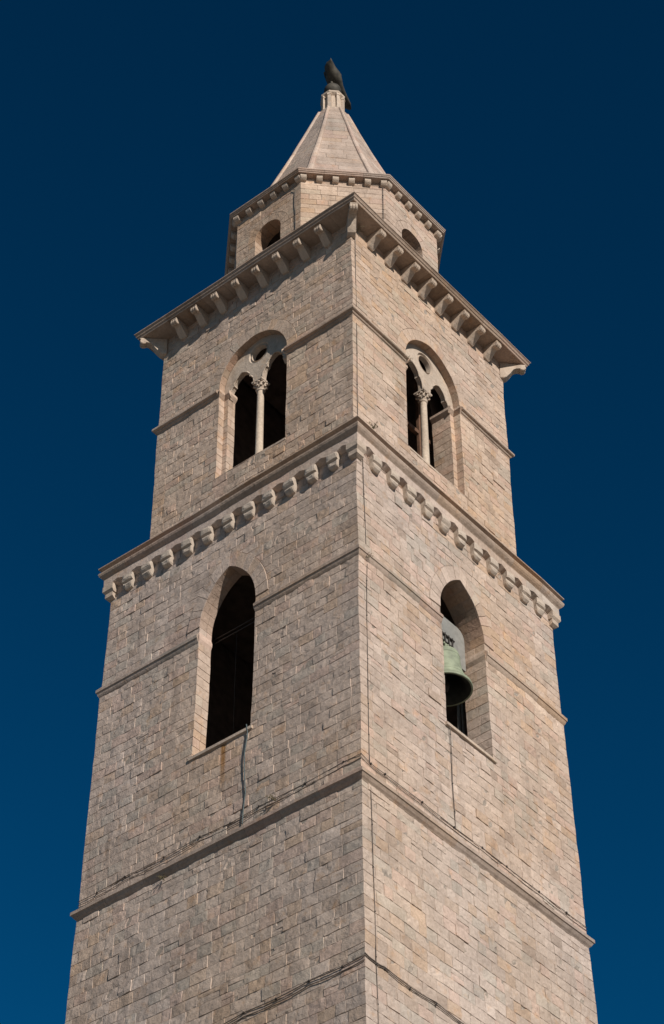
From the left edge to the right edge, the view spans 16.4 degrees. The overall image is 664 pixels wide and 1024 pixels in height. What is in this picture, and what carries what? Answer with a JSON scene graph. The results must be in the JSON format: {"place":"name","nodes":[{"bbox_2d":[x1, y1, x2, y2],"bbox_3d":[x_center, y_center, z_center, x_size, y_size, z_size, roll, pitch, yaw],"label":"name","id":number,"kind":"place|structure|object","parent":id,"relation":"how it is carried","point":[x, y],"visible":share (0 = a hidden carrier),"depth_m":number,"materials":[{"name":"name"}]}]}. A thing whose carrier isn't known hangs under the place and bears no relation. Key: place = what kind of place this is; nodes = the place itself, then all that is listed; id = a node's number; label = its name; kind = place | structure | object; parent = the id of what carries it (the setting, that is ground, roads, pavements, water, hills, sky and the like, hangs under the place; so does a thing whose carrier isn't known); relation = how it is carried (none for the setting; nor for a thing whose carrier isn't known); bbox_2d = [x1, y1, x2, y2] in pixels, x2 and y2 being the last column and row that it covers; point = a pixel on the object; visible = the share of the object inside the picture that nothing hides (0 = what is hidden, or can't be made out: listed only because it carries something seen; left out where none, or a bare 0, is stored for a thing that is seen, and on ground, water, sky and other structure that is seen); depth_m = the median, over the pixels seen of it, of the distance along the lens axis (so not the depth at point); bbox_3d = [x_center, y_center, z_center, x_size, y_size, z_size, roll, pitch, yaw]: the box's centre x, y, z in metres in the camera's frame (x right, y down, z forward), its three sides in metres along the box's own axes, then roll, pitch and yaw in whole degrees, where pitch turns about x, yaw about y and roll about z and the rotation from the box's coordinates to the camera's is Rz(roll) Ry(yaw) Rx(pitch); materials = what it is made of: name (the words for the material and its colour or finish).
{"place":"outdoors","nodes":[
{"label":"outdoors","id":0,"kind":"place"},
{"bbox_2d":[0,0,663,1023],"label":"sky","id":1,"kind":"structure","parent":0,"point":[132,132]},
{"label":"ground","id":2,"kind":"structure","parent":0,"visible":0},
{"bbox_2d":[65,90,596,1023],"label":"bell tower","id":3,"kind":"structure","parent":2,"relation":"on","point":[271,442],"depth_m":50.21,"materials":[{"name":"stone"}]},
{"bbox_2d":[78,753,360,905],"bbox_3d":[-2.392,6.521,46.787,7.714,0.287,0.032,-30,-51,27],"label":"cable","id":4,"kind":"object","parent":3,"relation":"attached to","point":[343,761],"visible":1,"depth_m":46.73,"materials":[{"name":"metal"}]},
{"bbox_2d":[213,617,254,640],"bbox_3d":[-2.025,2.525,51.226,1.660,0.024,0.024,-30,-51,27],"label":"tie bar","id":5,"kind":"object","parent":3,"relation":"attached to","point":[233,629],"visible":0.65,"depth_m":51.32,"materials":[{"name":"metal"}]},
{"bbox_2d":[213,621,254,644],"bbox_3d":[-2.024,2.611,51.142,1.660,0.024,0.024,-30,-51,27],"label":"tie bar","id":6,"kind":"object","parent":3,"relation":"attached to","point":[233,633],"visible":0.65,"depth_m":51.23,"materials":[{"name":"metal"}]},
{"bbox_2d":[242,724,247,823],"bbox_3d":[-1.786,5.360,47.187,0.095,2.553,0.026,-30,-51,27],"label":"cable","id":7,"kind":"object","parent":3,"relation":"attached to","point":[244,774],"visible":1,"depth_m":47.12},
{"bbox_2d":[266,794,275,800],"bbox_3d":[-1.226,5.670,45.985,0.225,0.202,0.218,4,-44,-4],"label":"weed","id":8,"kind":"object","parent":3,"relation":"attached to","point":[272,797],"visible":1,"depth_m":45.98,"materials":[{"name":"plant"}]},
{"bbox_2d":[284,189,295,229],"bbox_3d":[-1.127,-7.917,61.159,0.453,2.059,0.021,-30,-51,27],"label":"cable","id":9,"kind":"object","parent":3,"relation":"attached to","point":[295,206],"visible":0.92,"depth_m":61.16,"materials":[{"name":"grey metal"}]},
{"bbox_2d":[223,954,364,1023],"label":"cable","id":10,"kind":"object","parent":3,"relation":"attached to","point":[342,966],"visible":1,"depth_m":42.43,"materials":[{"name":"metal"}]},
{"bbox_2d":[324,58,350,109],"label":"bird statue","id":11,"kind":"object","parent":3,"relation":"on","point":[333,76],"visible":0.76,"depth_m":69.71,"materials":[{"name":"grey metal"}]},
{"bbox_2d":[355,237,356,306],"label":"cable","id":12,"kind":"object","parent":3,"relation":"attached to","point":[355,265],"visible":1,"depth_m":57.05,"materials":[{"name":"metal"}]},
{"bbox_2d":[356,323,357,413],"bbox_3d":[0.593,-3.070,54.047,0.020,4.199,0.047,-30,-51,27],"label":"cable","id":13,"kind":"object","parent":3,"relation":"attached to","point":[357,378],"visible":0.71,"depth_m":54.11,"materials":[{"name":"metal"}]},
{"bbox_2d":[362,459,365,541],"bbox_3d":[0.706,-0.394,50.481,0.062,3.001,0.031,10,-45,-11],"label":"cable","id":14,"kind":"object","parent":3,"relation":"attached to","point":[364,502],"visible":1,"depth_m":50.29,"materials":[{"name":"metal"}]},
{"bbox_2d":[366,564,369,762],"bbox_3d":[0.735,3.018,47.106,0.038,5.401,0.130,-9,-45,9],"label":"cable","id":15,"kind":"object","parent":3,"relation":"attached to","point":[367,668],"visible":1,"depth_m":46.94,"materials":[{"name":"metal"}]},
{"bbox_2d":[370,787,378,1023],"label":"cable","id":16,"kind":"object","parent":3,"relation":"attached to","point":[374,905],"visible":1,"depth_m":42.84,"materials":[{"name":"metal"}]},
{"bbox_2d":[365,952,463,1023],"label":"cable","id":17,"kind":"object","parent":3,"relation":"attached to","point":[404,983],"visible":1,"depth_m":42.50,"materials":[{"name":"metal"}]},
{"bbox_2d":[407,377,432,456],"bbox_3d":[1.750,-2.757,57.871,0.190,6.650,3.000,-30,-51,27],"label":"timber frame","id":18,"kind":"object","parent":3,"relation":"on","point":[416,430],"visible":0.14,"depth_m":57.82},
{"bbox_2d":[449,726,455,829],"bbox_3d":[2.503,5.461,47.666,0.024,2.752,0.051,-30,-51,27],"label":"cable","id":19,"kind":"object","parent":3,"relation":"attached to","point":[452,779],"visible":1,"depth_m":47.56,"materials":[{"name":"metal"}]},
{"bbox_2d":[442,617,472,706],"bbox_3d":[2.501,3.181,51.122,1.197,2.130,1.197,1,-44,-1],"label":"bell","id":20,"kind":"object","parent":3,"relation":"hanging from","point":[458,687],"visible":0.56,"depth_m":50.81,"materials":[{"name":"green metal"}]},
{"bbox_2d":[457,702,464,734],"bbox_3d":[2.252,4.344,50.758,0.280,4.850,2.100,-30,-51,27],"label":"steel support","id":21,"kind":"object","parent":3,"relation":"on","point":[462,718],"visible":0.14,"depth_m":51.30,"materials":[{"name":"metal"}]},
{"bbox_2d":[361,753,586,930],"bbox_3d":[3.020,6.864,47.181,0.032,0.222,7.716,-30,-51,27],"label":"cable","id":22,"kind":"object","parent":3,"relation":"attached to","point":[471,840],"visible":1,"depth_m":46.97,"materials":[{"name":"metal"}]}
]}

